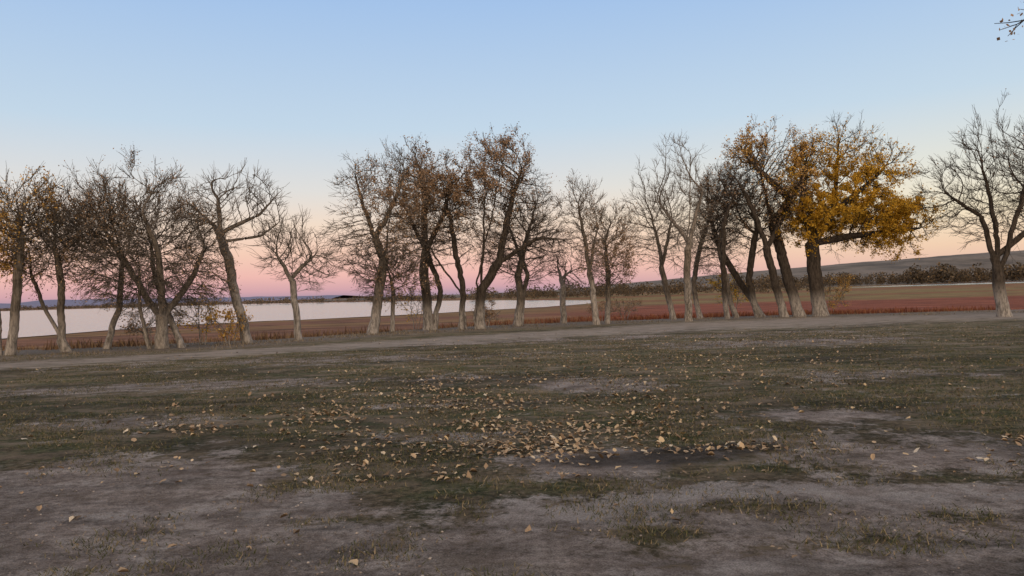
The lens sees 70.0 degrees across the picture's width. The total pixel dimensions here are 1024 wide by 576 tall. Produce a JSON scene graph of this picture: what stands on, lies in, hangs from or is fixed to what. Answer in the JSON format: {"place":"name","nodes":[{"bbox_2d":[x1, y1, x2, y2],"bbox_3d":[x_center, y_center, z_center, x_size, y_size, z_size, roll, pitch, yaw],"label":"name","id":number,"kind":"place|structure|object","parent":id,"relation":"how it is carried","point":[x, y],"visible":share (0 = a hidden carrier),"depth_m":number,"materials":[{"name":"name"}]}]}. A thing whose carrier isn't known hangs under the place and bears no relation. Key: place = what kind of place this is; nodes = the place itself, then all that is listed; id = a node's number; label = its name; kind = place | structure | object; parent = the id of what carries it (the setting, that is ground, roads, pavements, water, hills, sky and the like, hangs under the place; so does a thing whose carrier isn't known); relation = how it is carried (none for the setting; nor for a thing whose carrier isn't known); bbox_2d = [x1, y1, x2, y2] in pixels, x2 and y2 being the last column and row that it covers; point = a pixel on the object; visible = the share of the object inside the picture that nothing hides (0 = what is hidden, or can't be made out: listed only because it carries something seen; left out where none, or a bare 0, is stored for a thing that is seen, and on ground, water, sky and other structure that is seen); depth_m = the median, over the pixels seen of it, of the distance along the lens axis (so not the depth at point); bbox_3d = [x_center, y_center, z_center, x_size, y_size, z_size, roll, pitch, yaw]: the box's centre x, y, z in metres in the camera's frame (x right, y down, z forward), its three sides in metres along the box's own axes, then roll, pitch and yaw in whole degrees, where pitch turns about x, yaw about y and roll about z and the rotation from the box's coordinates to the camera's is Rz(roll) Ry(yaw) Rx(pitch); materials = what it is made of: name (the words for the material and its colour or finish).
{"place":"outdoors","nodes":[
{"label":"outdoors","id":0,"kind":"place"},
{"bbox_2d":[0,295,368,308],"bbox_3d":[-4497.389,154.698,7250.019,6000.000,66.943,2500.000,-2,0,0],"label":"mountain range","id":1,"kind":"structure","parent":0,"point":[48,303],"depth_m":6303.20,"materials":[{"name":"blue"}]},
{"bbox_2d":[1,300,590,338],"bbox_3d":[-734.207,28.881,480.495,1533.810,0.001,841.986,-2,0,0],"label":"lake water","id":2,"kind":"structure","parent":0,"point":[34,323],"depth_m":223.77,"materials":[{"name":"white liquid"}]},
{"bbox_2d":[2,314,612,350],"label":"marsh grass","id":3,"kind":"structure","parent":0,"point":[142,343],"depth_m":43.65,"materials":[{"name":"brown plant"}]},
{"bbox_2d":[0,281,1023,575],"bbox_3d":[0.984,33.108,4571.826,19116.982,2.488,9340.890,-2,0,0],"label":"ground","id":4,"kind":"structure","parent":0,"point":[396,505],"depth_m":7.37,"materials":[{"name":"soil"}]},
{"bbox_2d":[0,161,78,355],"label":"cottonwood tree","id":5,"kind":"object","parent":4,"relation":"on","point":[17,259],"visible":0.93,"depth_m":30.91,"materials":[{"name":"brown plant"}]},
{"bbox_2d":[0,165,114,351],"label":"cottonwood tree","id":6,"kind":"object","parent":4,"relation":"on","point":[61,341],"visible":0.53,"depth_m":32.34,"materials":[{"name":"brown plant"}]},
{"bbox_2d":[38,154,156,348],"bbox_3d":[-19.177,-1.523,33.754,5.455,9.231,5.378,-2,0,0],"label":"cottonwood tree","id":7,"kind":"object","parent":4,"relation":"on","point":[110,335],"visible":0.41,"depth_m":33.64,"materials":[{"name":"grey plant"}]},
{"bbox_2d":[31,146,249,348],"bbox_3d":[-16.816,-1.684,33.126,9.053,9.365,6.901,-2,0,24],"label":"cottonwood tree","id":8,"kind":"object","parent":4,"relation":"on","point":[163,315],"visible":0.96,"depth_m":32.47,"materials":[{"name":"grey plant"}]},
{"bbox_2d":[116,315,186,345],"bbox_3d":[-17.752,2.206,36.061,3.305,1.800,2.729,-2,0,0],"label":"shrub","id":9,"kind":"object","parent":4,"relation":"on","point":[140,329],"visible":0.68,"depth_m":35.84,"materials":[{"name":"brown plant"}]},
{"bbox_2d":[173,296,222,344],"bbox_3d":[-15.291,1.577,35.809,2.491,2.910,2.382,-2,0,0],"label":"shrub","id":10,"kind":"object","parent":4,"relation":"on","point":[196,326],"visible":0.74,"depth_m":35.87,"materials":[{"name":"brown plant"}]},
{"bbox_2d":[158,158,291,343],"bbox_3d":[-14.107,-1.730,35.898,6.722,9.457,4.101,-2,0,0],"label":"cottonwood tree","id":11,"kind":"object","parent":4,"relation":"on","point":[246,337],"visible":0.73,"depth_m":35.75,"materials":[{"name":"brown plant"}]},
{"bbox_2d":[200,305,252,344],"bbox_3d":[-13.614,1.888,34.927,2.385,2.161,2.347,-2,0,0],"label":"shrub","id":12,"kind":"object","parent":4,"relation":"on","point":[232,318],"visible":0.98,"depth_m":34.93,"materials":[{"name":"brown plant"}]},
{"bbox_2d":[240,203,350,340],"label":"cottonwood tree","id":13,"kind":"object","parent":4,"relation":"on","point":[295,305],"visible":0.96,"depth_m":37.55,"materials":[{"name":"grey plant"}]},
{"bbox_2d":[2,290,589,310],"bbox_3d":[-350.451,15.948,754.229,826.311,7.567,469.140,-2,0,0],"label":"distant trees","id":14,"kind":"object","parent":4,"relation":"on","point":[285,300],"visible":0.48,"depth_m":659.91,"materials":[{"name":"brown plant"}]},
{"bbox_2d":[313,136,440,334],"bbox_3d":[-8.165,-3.042,44.881,6.988,12.225,6.256,-2,0,35],"label":"cottonwood tree","id":15,"kind":"object","parent":4,"relation":"on","point":[375,320],"visible":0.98,"depth_m":44.57,"materials":[{"name":"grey plant"}]},
{"bbox_2d":[338,235,444,332],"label":"cottonwood tree","id":16,"kind":"object","parent":4,"relation":"on","point":[393,295],"visible":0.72,"depth_m":46.69,"materials":[{"name":"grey plant"}]},
{"bbox_2d":[395,281,433,329],"bbox_3d":[-7.133,1.197,53.137,2.738,4.131,2.544,-2,0,31],"label":"shrub","id":17,"kind":"object","parent":4,"relation":"on","point":[412,292],"visible":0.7,"depth_m":52.96,"materials":[{"name":"brown plant"}]},
{"bbox_2d":[373,135,478,329],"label":"cottonwood tree","id":18,"kind":"object","parent":4,"relation":"on","point":[430,322],"visible":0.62,"depth_m":49.56,"materials":[{"name":"brown plant"}]},
{"bbox_2d":[471,298,501,326],"bbox_3d":[-1.940,1.921,54.001,2.519,2.456,2.510,-2,0,0],"label":"shrub","id":19,"kind":"object","parent":4,"relation":"on","point":[489,313],"visible":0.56,"depth_m":54.05,"materials":[{"name":"brown plant"}]},
{"bbox_2d":[401,121,584,329],"bbox_3d":[-1.266,-4.258,49.268,12.436,14.534,7.349,-2,0,0],"label":"cottonwood tree","id":20,"kind":"object","parent":4,"relation":"on","point":[492,272],"visible":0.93,"depth_m":49.41,"materials":[{"name":"brown plant"}]},
{"bbox_2d":[0,322,1023,571],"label":"fallen leaves","id":21,"kind":"object","parent":4,"relation":"on","point":[554,444],"visible":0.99,"depth_m":9.03,"materials":[{"name":"brown plant"}]},
{"bbox_2d":[6,463,1023,575],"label":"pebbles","id":22,"kind":"object","parent":4,"relation":"on","point":[225,532],"visible":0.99,"depth_m":5.17,"materials":[{"name":"stone"}]},
{"bbox_2d":[468,174,574,326],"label":"cottonwood tree","id":23,"kind":"object","parent":4,"relation":"on","point":[521,287],"visible":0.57,"depth_m":53.94,"materials":[{"name":"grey plant"}]},
{"bbox_2d":[546,253,588,323],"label":"tree","id":24,"kind":"object","parent":4,"relation":"on","point":[563,291],"visible":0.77,"depth_m":57.52,"materials":[{"name":"grey plant"}]},
{"bbox_2d":[551,168,619,324],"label":"cottonwood tree","id":25,"kind":"object","parent":4,"relation":"on","point":[590,277],"visible":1,"depth_m":50.97,"materials":[{"name":"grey plant"}]},
{"bbox_2d":[585,298,616,319],"bbox_3d":[7.228,1.910,59.985,2.784,2.160,2.394,-2,0,0],"label":"shrub","id":26,"kind":"object","parent":4,"relation":"on","point":[600,307],"visible":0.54,"depth_m":59.91,"materials":[{"name":"brown plant"}]},
{"bbox_2d":[575,198,647,323],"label":"cottonwood tree","id":27,"kind":"object","parent":4,"relation":"on","point":[617,236],"visible":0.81,"depth_m":52.84,"materials":[{"name":"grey plant"}]},
{"bbox_2d":[603,297,642,319],"bbox_3d":[9.754,1.783,64.045,3.736,2.568,3.110,-2,0,0],"label":"shrub","id":28,"kind":"object","parent":4,"relation":"on","point":[629,308],"visible":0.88,"depth_m":63.80,"materials":[{"name":"brown plant"}]},
{"bbox_2d":[466,272,825,299],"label":"distant trees","id":29,"kind":"object","parent":4,"relation":"on","point":[764,284],"visible":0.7,"depth_m":410.39,"materials":[{"name":"brown plant"}]},
{"bbox_2d":[616,159,704,319],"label":"cottonwood tree","id":30,"kind":"object","parent":4,"relation":"on","point":[662,273],"visible":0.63,"depth_m":59.96,"materials":[{"name":"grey plant"}]},
{"bbox_2d":[638,128,725,320],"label":"cottonwood tree","id":31,"kind":"object","parent":4,"relation":"on","point":[687,261],"visible":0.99,"depth_m":52.50,"materials":[{"name":"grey plant"}]},
{"bbox_2d":[675,164,738,318],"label":"cottonwood tree","id":32,"kind":"object","parent":4,"relation":"on","point":[696,300],"visible":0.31,"depth_m":60.25,"materials":[{"name":"brown plant"}]},
{"bbox_2d":[418,305,1018,328],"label":"marsh plants","id":33,"kind":"object","parent":4,"relation":"on","point":[807,312],"visible":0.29,"depth_m":64.92,"materials":[{"name":"brown plant"}]},
{"bbox_2d":[686,161,761,317],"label":"cottonwood tree","id":34,"kind":"object","parent":4,"relation":"on","point":[734,312],"visible":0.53,"depth_m":58.67,"materials":[{"name":"brown plant"}]},
{"bbox_2d":[690,158,762,318],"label":"cottonwood tree","id":35,"kind":"object","parent":4,"relation":"on","point":[723,234],"visible":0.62,"depth_m":57.22,"materials":[{"name":"brown plant"}]},
{"bbox_2d":[706,266,754,316],"bbox_3d":[19.153,0.246,63.745,4.343,5.064,3.355,-2,0,0],"label":"bush","id":36,"kind":"object","parent":4,"relation":"on","point":[735,289],"visible":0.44,"depth_m":63.85,"materials":[{"name":"brown plant"}]},
{"bbox_2d":[695,164,781,316],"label":"cottonwood tree","id":37,"kind":"object","parent":4,"relation":"on","point":[749,293],"visible":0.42,"depth_m":58.48,"materials":[{"name":"brown plant"}]},
{"bbox_2d":[697,144,829,316],"bbox_3d":[19.534,-4.354,57.029,10.167,13.849,5.489,-2,0,9],"label":"cottonwood tree","id":38,"kind":"object","parent":4,"relation":"on","point":[776,289],"visible":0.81,"depth_m":56.48,"materials":[{"name":"brown plant"}]},
{"bbox_2d":[715,114,825,316],"bbox_3d":[20.636,-5.584,57.155,7.630,16.276,7.859,-2,0,37],"label":"cottonwood tree","id":39,"kind":"object","parent":4,"relation":"on","point":[797,310],"visible":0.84,"depth_m":56.80,"materials":[{"name":"brown plant"}]},
{"bbox_2d":[807,273,853,312],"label":"bush","id":40,"kind":"object","parent":4,"relation":"on","point":[840,280],"visible":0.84,"depth_m":67.65,"materials":[{"name":"brown plant"}]},
{"bbox_2d":[764,111,946,316],"bbox_3d":[26.792,-5.815,56.822,13.326,16.367,10.561,-2,0,0],"label":"cottonwood tree","id":41,"kind":"object","parent":4,"relation":"on","point":[818,225],"visible":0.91,"depth_m":56.20,"materials":[{"name":"yellow plant"}]},
{"bbox_2d":[901,88,1023,316],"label":"cottonwood tree","id":42,"kind":"object","parent":4,"relation":"on","point":[1003,309],"visible":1,"depth_m":42.86,"materials":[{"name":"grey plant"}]},
{"bbox_2d":[976,118,1023,221],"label":"cottonwood tree","id":43,"kind":"object","parent":4,"relation":"on","point":[1022,155],"visible":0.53,"depth_m":50.85,"materials":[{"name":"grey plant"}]},
{"bbox_2d":[994,8,1023,41],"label":"cottonwood tree","id":44,"kind":"object","parent":4,"relation":"on","point":[1011,33],"visible":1,"depth_m":12.25,"materials":[{"name":"brown plant"}]},
{"bbox_2d":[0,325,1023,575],"bbox_3d":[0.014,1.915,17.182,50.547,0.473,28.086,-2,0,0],"label":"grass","id":45,"kind":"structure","parent":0,"point":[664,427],"depth_m":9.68,"materials":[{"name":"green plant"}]},
{"bbox_2d":[0,0,1023,303],"label":"sky","id":46,"kind":"structure","parent":0,"point":[293,87],"materials":[{"name":"blue"}]},
{"bbox_2d":[1,310,1023,361],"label":"dry grass","id":47,"kind":"structure","parent":0,"point":[430,331],"depth_m":44.86,"materials":[{"name":"beige plant"}]},
{"bbox_2d":[303,250,1023,301],"bbox_3d":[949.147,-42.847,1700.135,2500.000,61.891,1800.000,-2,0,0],"label":"hill","id":48,"kind":"structure","parent":0,"point":[959,262],"depth_m":1178.33,"materials":[{"name":"plant"}]},
{"bbox_2d":[612,262,1023,291],"bbox_3d":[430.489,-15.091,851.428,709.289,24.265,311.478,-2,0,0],"label":"distant trees","id":49,"kind":"object","parent":48,"relation":"on","point":[914,276],"visible":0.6,"depth_m":807.79,"materials":[{"name":"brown plant"}]},
{"bbox_2d":[850,281,1023,287],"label":"lake inlet","id":50,"kind":"object","parent":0,"point":[945,284],"visible":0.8,"depth_m":626.02,"materials":[{"name":"liquid"}]}
]}

